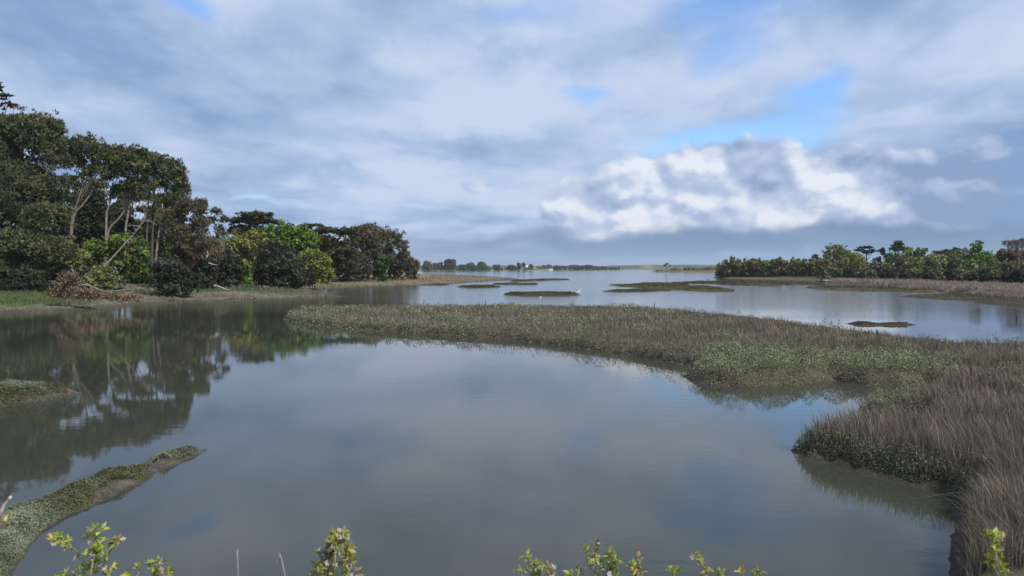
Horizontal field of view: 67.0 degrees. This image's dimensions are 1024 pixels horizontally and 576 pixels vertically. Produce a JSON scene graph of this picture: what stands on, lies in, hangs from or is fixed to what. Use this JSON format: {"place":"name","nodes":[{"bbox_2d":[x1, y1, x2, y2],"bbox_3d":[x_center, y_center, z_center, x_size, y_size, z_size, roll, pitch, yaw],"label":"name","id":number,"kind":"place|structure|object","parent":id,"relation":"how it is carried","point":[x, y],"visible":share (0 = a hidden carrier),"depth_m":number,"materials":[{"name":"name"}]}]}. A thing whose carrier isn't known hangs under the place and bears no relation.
{"place":"outdoors","nodes":[
{"label":"outdoors","id":0,"kind":"place"},
{"bbox_2d":[0,385,80,407],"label":"mud spit","id":1,"kind":"structure","parent":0,"point":[71,392],"depth_m":23.35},
{"bbox_2d":[0,379,74,406],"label":"purslane cover","id":2,"kind":"object","parent":1,"relation":"on","point":[11,385],"visible":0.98,"depth_m":23.39,"materials":[{"name":"green plant"}]},
{"bbox_2d":[2,449,206,575],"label":"mud spit","id":3,"kind":"structure","parent":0,"point":[119,487],"depth_m":13.86,"materials":[{"name":"brown soil"}]},
{"bbox_2d":[0,445,202,575],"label":"purslane cover","id":4,"kind":"object","parent":3,"relation":"on","point":[23,512],"visible":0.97,"depth_m":12.48,"materials":[{"name":"green plant"}]},
{"bbox_2d":[0,273,513,312],"bbox_3d":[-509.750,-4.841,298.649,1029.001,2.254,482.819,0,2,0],"label":"bank","id":5,"kind":"structure","parent":0,"point":[189,299],"depth_m":97.41,"materials":[{"name":"green plant"}]},
{"bbox_2d":[0,82,21,116],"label":"cypress tree","id":6,"kind":"object","parent":5,"relation":"on","point":[3,96],"visible":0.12,"depth_m":116.85,"materials":[{"name":"green plant"}]},
{"bbox_2d":[0,267,53,291],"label":"holm oak","id":7,"kind":"object","parent":5,"relation":"on","point":[11,280],"visible":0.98,"depth_m":91.82,"materials":[{"name":"green plant"}]},
{"bbox_2d":[7,229,64,279],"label":"holm oak","id":8,"kind":"object","parent":5,"relation":"on","point":[53,271],"visible":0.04,"depth_m":125.50,"materials":[{"name":"green plant"}]},
{"bbox_2d":[0,106,77,231],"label":"pine tree","id":9,"kind":"object","parent":5,"relation":"on","point":[26,181],"visible":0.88,"depth_m":98.81,"materials":[{"name":"green plant"}]},
{"bbox_2d":[0,200,83,287],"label":"pine tree","id":10,"kind":"object","parent":5,"relation":"on","point":[19,244],"visible":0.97,"depth_m":93.40,"materials":[{"name":"green plant"}]},
{"bbox_2d":[56,132,118,271],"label":"pine tree","id":11,"kind":"object","parent":5,"relation":"on","point":[94,150],"visible":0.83,"depth_m":104.73,"materials":[{"name":"green plant"}]},
{"bbox_2d":[72,173,106,200],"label":"pine tree","id":12,"kind":"object","parent":5,"relation":"on","point":[87,179],"visible":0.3,"depth_m":137.94,"materials":[{"name":"green plant"}]},
{"bbox_2d":[56,248,124,290],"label":"bramble bush","id":13,"kind":"object","parent":5,"relation":"on","point":[99,276],"visible":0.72,"depth_m":96.60,"materials":[{"name":"green plant"}]},
{"bbox_2d":[46,264,153,304],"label":"fallen tree","id":14,"kind":"object","parent":5,"relation":"on","point":[61,290],"visible":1,"depth_m":73.43,"materials":[{"name":"brown plant"}]},
{"bbox_2d":[65,186,140,265],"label":"holm oak","id":15,"kind":"object","parent":5,"relation":"on","point":[89,221],"visible":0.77,"depth_m":118.58,"materials":[{"name":"green plant"}]},
{"bbox_2d":[80,230,151,289],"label":"hawthorn tree","id":16,"kind":"object","parent":5,"relation":"on","point":[128,265],"visible":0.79,"depth_m":99.07,"materials":[{"name":"green plant"}]},
{"bbox_2d":[110,198,140,279],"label":"holm oak","id":17,"kind":"object","parent":5,"relation":"on","point":[117,206],"visible":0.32,"depth_m":133.46,"materials":[{"name":"green plant"}]},
{"bbox_2d":[102,213,155,268],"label":"dead tree","id":18,"kind":"object","parent":5,"relation":"on","point":[114,255],"visible":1,"depth_m":86.73,"materials":[{"name":"grey wood"}]},
{"bbox_2d":[91,142,169,285],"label":"pine tree","id":19,"kind":"object","parent":5,"relation":"on","point":[131,161],"visible":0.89,"depth_m":106.96,"materials":[{"name":"green plant"}]},
{"bbox_2d":[107,183,157,219],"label":"pine tree","id":20,"kind":"object","parent":5,"relation":"on","point":[119,196],"visible":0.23,"depth_m":140.21,"materials":[{"name":"green plant"}]},
{"bbox_2d":[118,218,151,258],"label":"oak tree","id":21,"kind":"object","parent":5,"relation":"on","point":[142,230],"visible":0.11,"depth_m":132.68,"materials":[{"name":"green plant"}]},
{"bbox_2d":[116,233,179,283],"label":"oak tree","id":22,"kind":"object","parent":5,"relation":"on","point":[167,248],"visible":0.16,"depth_m":117.82,"materials":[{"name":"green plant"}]},
{"bbox_2d":[133,153,191,284],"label":"pine tree","id":23,"kind":"object","parent":5,"relation":"on","point":[177,183],"visible":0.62,"depth_m":114.27,"materials":[{"name":"green plant"}]},
{"bbox_2d":[141,205,183,228],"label":"pine tree","id":24,"kind":"object","parent":5,"relation":"on","point":[150,217],"visible":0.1,"depth_m":132.74,"materials":[{"name":"green plant"}]},
{"bbox_2d":[145,219,184,256],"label":"holm oak","id":25,"kind":"object","parent":5,"relation":"on","point":[156,227],"visible":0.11,"depth_m":129.91,"materials":[{"name":"green plant"}]},
{"bbox_2d":[143,253,201,297],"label":"holm oak","id":26,"kind":"object","parent":5,"relation":"on","point":[171,276],"visible":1,"depth_m":92.78,"materials":[{"name":"green plant"}]},
{"bbox_2d":[154,197,214,261],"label":"oak","id":27,"kind":"object","parent":5,"relation":"on","point":[172,232],"visible":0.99,"depth_m":103.50,"materials":[{"name":"green plant"}]},
{"bbox_2d":[170,235,222,288],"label":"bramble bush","id":28,"kind":"object","parent":5,"relation":"on","point":[191,260],"visible":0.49,"depth_m":109.39,"materials":[{"name":"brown plant"}]},
{"bbox_2d":[195,257,219,288],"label":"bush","id":29,"kind":"object","parent":5,"relation":"on","point":[210,278],"visible":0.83,"depth_m":107.52,"materials":[{"name":"green plant"}]},
{"bbox_2d":[207,205,230,279],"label":"pine tree","id":30,"kind":"object","parent":5,"relation":"on","point":[219,232],"visible":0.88,"depth_m":116.02,"materials":[{"name":"green plant"}]},
{"bbox_2d":[213,250,244,287],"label":"holm oak","id":31,"kind":"object","parent":5,"relation":"on","point":[227,271],"visible":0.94,"depth_m":114.50,"materials":[{"name":"green plant"}]},
{"bbox_2d":[215,227,274,273],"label":"oak tree","id":32,"kind":"object","parent":5,"relation":"on","point":[246,245],"visible":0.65,"depth_m":134.26,"materials":[{"name":"green plant"}]},
{"bbox_2d":[237,258,253,286],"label":"hawthorn bush","id":33,"kind":"object","parent":5,"relation":"on","point":[245,280],"visible":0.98,"depth_m":114.78,"materials":[{"name":"green plant"}]},
{"bbox_2d":[227,208,282,279],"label":"cypress tree","id":34,"kind":"object","parent":5,"relation":"on","point":[250,219],"visible":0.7,"depth_m":155.25,"materials":[{"name":"green plant"}]},
{"bbox_2d":[249,238,317,289],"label":"holm oak","id":35,"kind":"object","parent":5,"relation":"on","point":[283,269],"visible":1,"depth_m":122.31,"materials":[{"name":"green plant"}]},
{"bbox_2d":[257,218,323,260],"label":"oak tree","id":36,"kind":"object","parent":5,"relation":"on","point":[302,238],"visible":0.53,"depth_m":138.96,"materials":[{"name":"green plant"}]},
{"bbox_2d":[295,247,337,289],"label":"oak tree","id":37,"kind":"object","parent":5,"relation":"on","point":[320,268],"visible":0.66,"depth_m":133.37,"materials":[{"name":"green plant"}]},
{"bbox_2d":[305,222,361,270],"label":"cypress tree","id":38,"kind":"object","parent":5,"relation":"on","point":[341,251],"visible":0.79,"depth_m":166.31,"materials":[{"name":"green plant"}]},
{"bbox_2d":[335,265,372,281],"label":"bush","id":39,"kind":"object","parent":5,"relation":"on","point":[350,276],"visible":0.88,"depth_m":172.88,"materials":[{"name":"green plant"}]},
{"bbox_2d":[329,242,380,280],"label":"holm oak","id":40,"kind":"object","parent":5,"relation":"on","point":[359,257],"visible":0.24,"depth_m":175.59,"materials":[{"name":"green plant"}]},
{"bbox_2d":[340,222,410,279],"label":"pine tree","id":41,"kind":"object","parent":5,"relation":"on","point":[371,240],"visible":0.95,"depth_m":182.80,"materials":[{"name":"green plant"}]},
{"bbox_2d":[373,256,391,281],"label":"hawthorn bush","id":42,"kind":"object","parent":5,"relation":"on","point":[383,267],"visible":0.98,"depth_m":178.34,"materials":[{"name":"green plant"}]},
{"bbox_2d":[365,252,412,276],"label":"holm oak","id":43,"kind":"object","parent":5,"relation":"on","point":[398,262],"visible":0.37,"depth_m":191.03,"materials":[{"name":"green plant"}]},
{"bbox_2d":[403,255,420,271],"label":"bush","id":44,"kind":"object","parent":5,"relation":"on","point":[412,263],"visible":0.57,"depth_m":205.80,"materials":[{"name":"green plant"}]},
{"bbox_2d":[418,269,534,270],"bbox_3d":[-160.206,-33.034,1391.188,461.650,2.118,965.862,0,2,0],"label":"shore","id":45,"kind":"structure","parent":0,"point":[469,270],"depth_m":960.39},
{"bbox_2d":[421,265,533,270],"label":"scrub","id":46,"kind":"object","parent":45,"relation":"on","point":[487,268],"visible":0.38,"depth_m":950.64,"materials":[{"name":"green plant"}]},
{"bbox_2d":[0,270,1023,575],"bbox_3d":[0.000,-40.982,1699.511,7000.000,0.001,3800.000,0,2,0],"label":"water","id":47,"kind":"structure","parent":0,"point":[408,454],"depth_m":17.59,"materials":[{"name":"grey liquid"}]},
{"bbox_2d":[424,278,1022,325],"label":"mudflat plants","id":48,"kind":"object","parent":47,"relation":"on","point":[737,282],"visible":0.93,"depth_m":155.38,"materials":[{"name":"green plant"}]},
{"bbox_2d":[0,0,1023,265],"label":"sky","id":49,"kind":"structure","parent":0,"point":[492,132],"materials":[{"name":"blue"}]},
{"bbox_2d":[503,291,578,295],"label":"mudflat","id":50,"kind":"structure","parent":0,"point":[543,293],"depth_m":110.29,"materials":[{"name":"brown soil"}]},
{"bbox_2d":[113,264,981,268],"bbox_3d":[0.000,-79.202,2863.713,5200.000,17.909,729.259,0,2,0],"label":"hills","id":51,"kind":"structure","parent":0,"point":[644,266],"depth_m":2582.03,"materials":[{"name":"green plant"}]},
{"bbox_2d":[535,268,698,269],"bbox_3d":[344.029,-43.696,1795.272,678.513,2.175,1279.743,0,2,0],"label":"shore","id":52,"kind":"structure","parent":0,"point":[623,269],"depth_m":1422.19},
{"bbox_2d":[552,264,622,269],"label":"wood","id":53,"kind":"object","parent":52,"relation":"on","point":[578,267],"visible":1,"depth_m":1183.85,"materials":[{"name":"green plant"}]},
{"bbox_2d":[283,302,1023,575],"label":"marsh ground","id":54,"kind":"structure","parent":0,"point":[940,486],"depth_m":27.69,"materials":[{"name":"plant"}]},
{"bbox_2d":[284,301,1023,496],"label":"purslane cover","id":55,"kind":"object","parent":54,"relation":"on","point":[781,355],"visible":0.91,"depth_m":28.86,"materials":[{"name":"green plant"}]},
{"bbox_2d":[611,283,733,291],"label":"mudflat","id":56,"kind":"structure","parent":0,"point":[668,288],"depth_m":144.91,"materials":[{"name":"brown soil"}]},
{"bbox_2d":[655,269,715,271],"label":"shoreline","id":57,"kind":"structure","parent":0,"point":[682,270],"depth_m":642.34,"materials":[{"name":"green plant"}]},
{"bbox_2d":[653,267,715,270],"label":"scrub","id":58,"kind":"object","parent":57,"relation":"on","point":[700,268],"visible":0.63,"depth_m":686.59,"materials":[{"name":"green plant"}]},
{"bbox_2d":[714,267,1021,296],"bbox_3d":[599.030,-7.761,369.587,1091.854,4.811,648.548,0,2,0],"label":"bank","id":59,"kind":"structure","parent":0,"point":[800,278],"depth_m":248.91,"materials":[{"name":"brown soil"}]},
{"bbox_2d":[721,259,732,276],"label":"hedge bush","id":60,"kind":"object","parent":59,"relation":"on","point":[725,263],"visible":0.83,"depth_m":286.37,"materials":[{"name":"green plant"}]},
{"bbox_2d":[728,256,739,276],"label":"hedge bush","id":61,"kind":"object","parent":59,"relation":"on","point":[733,263],"visible":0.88,"depth_m":285.20,"materials":[{"name":"green plant"}]},
{"bbox_2d":[742,258,751,276],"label":"hedge bush","id":62,"kind":"object","parent":59,"relation":"on","point":[747,265],"visible":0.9,"depth_m":281.20,"materials":[{"name":"green plant"}]},
{"bbox_2d":[748,258,759,276],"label":"hedge bush","id":63,"kind":"object","parent":59,"relation":"on","point":[753,267],"visible":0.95,"depth_m":280.39,"materials":[{"name":"green plant"}]},
{"bbox_2d":[761,260,772,276],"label":"hedge bush","id":64,"kind":"object","parent":59,"relation":"on","point":[767,265],"visible":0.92,"depth_m":275.85,"materials":[{"name":"green plant"}]},
{"bbox_2d":[775,257,787,275],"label":"hedge bush","id":65,"kind":"object","parent":59,"relation":"on","point":[781,262],"visible":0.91,"depth_m":269.91,"materials":[{"name":"green plant"}]},
{"bbox_2d":[788,257,799,275],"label":"hedge bush","id":66,"kind":"object","parent":59,"relation":"on","point":[793,265],"visible":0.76,"depth_m":266.92,"materials":[{"name":"green plant"}]},
{"bbox_2d":[814,256,830,280],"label":"thicket bush","id":67,"kind":"object","parent":59,"relation":"on","point":[821,269],"visible":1,"depth_m":221.26,"materials":[{"name":"green plant"}]},
{"bbox_2d":[822,243,850,261],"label":"willow tree","id":68,"kind":"object","parent":59,"relation":"on","point":[838,253],"visible":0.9,"depth_m":286.19,"materials":[{"name":"green plant"}]},
{"bbox_2d":[843,264,858,278],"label":"thicket bush","id":69,"kind":"object","parent":59,"relation":"on","point":[848,271],"visible":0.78,"depth_m":224.05,"materials":[{"name":"green plant"}]},
{"bbox_2d":[842,251,863,271],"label":"oak tree","id":70,"kind":"object","parent":59,"relation":"on","point":[854,257],"visible":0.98,"depth_m":234.76,"materials":[{"name":"green plant"}]},
{"bbox_2d":[853,245,880,266],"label":"tree","id":71,"kind":"object","parent":59,"relation":"on","point":[866,252],"visible":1,"depth_m":292.70,"materials":[{"name":"green plant"}]},
{"bbox_2d":[875,266,892,278],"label":"thicket bush","id":72,"kind":"object","parent":59,"relation":"on","point":[879,270],"visible":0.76,"depth_m":207.74,"materials":[{"name":"green plant"}]},
{"bbox_2d":[883,252,900,265],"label":"oak tree","id":73,"kind":"object","parent":59,"relation":"on","point":[891,257],"visible":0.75,"depth_m":261.55,"materials":[{"name":"green plant"}]},
{"bbox_2d":[887,266,902,278],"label":"thicket bush","id":74,"kind":"object","parent":59,"relation":"on","point":[894,273],"visible":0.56,"depth_m":202.31,"materials":[{"name":"green plant"}]},
{"bbox_2d":[888,239,904,253],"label":"pine tree","id":75,"kind":"object","parent":59,"relation":"on","point":[897,245],"visible":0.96,"depth_m":272.69,"materials":[{"name":"green plant"}]},
{"bbox_2d":[903,255,923,270],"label":"thicket bush","id":76,"kind":"object","parent":59,"relation":"on","point":[912,262],"visible":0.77,"depth_m":221.89,"materials":[{"name":"green plant"}]},
{"bbox_2d":[827,277,1023,298],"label":"reeds","id":77,"kind":"object","parent":59,"relation":"on","point":[1001,289],"visible":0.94,"depth_m":137.57,"materials":[{"name":"brown plant"}]},
{"bbox_2d":[918,255,936,272],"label":"thicket bush","id":78,"kind":"object","parent":59,"relation":"on","point":[925,264],"visible":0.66,"depth_m":216.56,"materials":[{"name":"green plant"}]},
{"bbox_2d":[931,258,947,274],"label":"thicket bush","id":79,"kind":"object","parent":59,"relation":"on","point":[938,265],"visible":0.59,"depth_m":212.81,"materials":[{"name":"green plant"}]},
{"bbox_2d":[941,266,959,280],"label":"thicket bush","id":80,"kind":"object","parent":59,"relation":"on","point":[949,272],"visible":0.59,"depth_m":175.02,"materials":[{"name":"green plant"}]},
{"bbox_2d":[931,247,973,260],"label":"oak tree","id":81,"kind":"object","parent":59,"relation":"on","point":[947,256],"visible":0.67,"depth_m":246.19,"materials":[{"name":"green plant"}]},
{"bbox_2d":[944,256,961,269],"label":"thicket bush","id":82,"kind":"object","parent":59,"relation":"on","point":[955,262],"visible":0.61,"depth_m":207.51,"materials":[{"name":"green plant"}]},
{"bbox_2d":[953,269,970,281],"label":"thicket bush","id":83,"kind":"object","parent":59,"relation":"on","point":[961,276],"visible":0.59,"depth_m":169.44,"materials":[{"name":"green plant"}]},
{"bbox_2d":[957,258,977,271],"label":"thicket bush","id":84,"kind":"object","parent":59,"relation":"on","point":[967,265],"visible":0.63,"depth_m":202.26,"materials":[{"name":"green plant"}]},
{"bbox_2d":[964,240,996,269],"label":"poplar tree","id":85,"kind":"object","parent":59,"relation":"on","point":[981,258],"visible":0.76,"depth_m":217.56,"materials":[{"name":"green plant"}]},
{"bbox_2d":[976,268,990,281],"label":"thicket bush","id":86,"kind":"object","parent":59,"relation":"on","point":[982,274],"visible":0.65,"depth_m":158.51,"materials":[{"name":"green plant"}]},
{"bbox_2d":[979,260,1000,272],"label":"thicket bush","id":87,"kind":"object","parent":59,"relation":"on","point":[990,266],"visible":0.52,"depth_m":194.04,"materials":[{"name":"green plant"}]},
{"bbox_2d":[986,268,1002,281],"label":"thicket bush","id":88,"kind":"object","parent":59,"relation":"on","point":[993,275],"visible":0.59,"depth_m":152.96,"materials":[{"name":"green plant"}]},
{"bbox_2d":[998,269,1014,282],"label":"thicket bush","id":89,"kind":"object","parent":59,"relation":"on","point":[1004,277],"visible":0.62,"depth_m":147.50,"materials":[{"name":"green plant"}]},
{"bbox_2d":[999,260,1017,272],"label":"thicket bush","id":90,"kind":"object","parent":59,"relation":"on","point":[1008,266],"visible":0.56,"depth_m":187.29,"materials":[{"name":"green plant"}]},
{"bbox_2d":[994,248,1023,263],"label":"oak tree","id":91,"kind":"object","parent":59,"relation":"on","point":[1002,255],"visible":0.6,"depth_m":200.09,"materials":[{"name":"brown plant"}]},
{"bbox_2d":[1002,238,1023,276],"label":"bare tree","id":92,"kind":"object","parent":59,"relation":"on","point":[1015,244],"visible":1,"depth_m":177.86,"materials":[{"name":"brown plant"}]},
{"bbox_2d":[1009,269,1023,283],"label":"thicket bush","id":93,"kind":"object","parent":59,"relation":"on","point":[1017,273],"visible":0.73,"depth_m":142.07,"materials":[{"name":"green plant"}]},
{"bbox_2d":[809,286,936,292],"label":"mudflat","id":94,"kind":"structure","parent":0,"point":[864,289],"depth_m":132.31,"materials":[{"name":"brown soil"}]},
{"bbox_2d":[847,321,914,325],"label":"mudflat","id":95,"kind":"structure","parent":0,"point":[859,323],"depth_m":53.71,"materials":[{"name":"brown soil"}]},
{"bbox_2d":[901,294,1023,301],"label":"mudflat","id":96,"kind":"structure","parent":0,"point":[946,297],"depth_m":96.61,"materials":[{"name":"brown soil"}]},
{"bbox_2d":[977,301,1023,307],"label":"mudflat","id":97,"kind":"structure","parent":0,"point":[1010,304],"depth_m":83.18,"materials":[{"name":"brown soil"}]},
{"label":"embankment","id":98,"kind":"structure","parent":0,"visible":0},
{"bbox_2d":[0,496,11,530],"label":"dead twig","id":99,"kind":"object","parent":98,"relation":"on","point":[3,507],"visible":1,"depth_m":1.50,"materials":[{"name":"beige wood"}]},
{"bbox_2d":[46,522,125,575],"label":"blackthorn shoot","id":100,"kind":"object","parent":98,"relation":"on","point":[96,548],"visible":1,"depth_m":1.76,"materials":[{"name":"green plant"}]},
{"bbox_2d":[120,556,176,575],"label":"blackthorn shoot","id":101,"kind":"object","parent":98,"relation":"on","point":[156,569],"visible":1,"depth_m":1.76,"materials":[{"name":"green plant"}]},
{"bbox_2d":[309,525,363,575],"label":"blackthorn shoot","id":102,"kind":"object","parent":98,"relation":"on","point":[335,538],"visible":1,"depth_m":1.60,"materials":[{"name":"green plant"}]},
{"bbox_2d":[513,549,555,575],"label":"blackthorn shoot","id":103,"kind":"object","parent":98,"relation":"on","point":[539,569],"visible":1,"depth_m":1.82,"materials":[{"name":"green plant"}]},
{"bbox_2d":[582,539,603,575],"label":"blackthorn shoot","id":104,"kind":"object","parent":98,"relation":"on","point":[593,561],"visible":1,"depth_m":1.80,"materials":[{"name":"green plant"}]},
{"bbox_2d":[596,544,622,575],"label":"blackthorn shoot","id":105,"kind":"object","parent":98,"relation":"on","point":[615,561],"visible":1,"depth_m":1.80,"materials":[{"name":"green plant"}]},
{"bbox_2d":[626,551,647,575],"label":"blackthorn shoot","id":106,"kind":"object","parent":98,"relation":"on","point":[633,568],"visible":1,"depth_m":1.82,"materials":[{"name":"green plant"}]},
{"bbox_2d":[689,551,725,575],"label":"blackthorn shoot","id":107,"kind":"object","parent":98,"relation":"on","point":[704,571],"visible":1,"depth_m":1.81,"materials":[{"name":"green plant"}]},
{"bbox_2d":[983,526,1012,575],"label":"blackthorn shoot","id":108,"kind":"object","parent":98,"relation":"on","point":[1001,569],"visible":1,"depth_m":1.61,"materials":[{"name":"green plant"}]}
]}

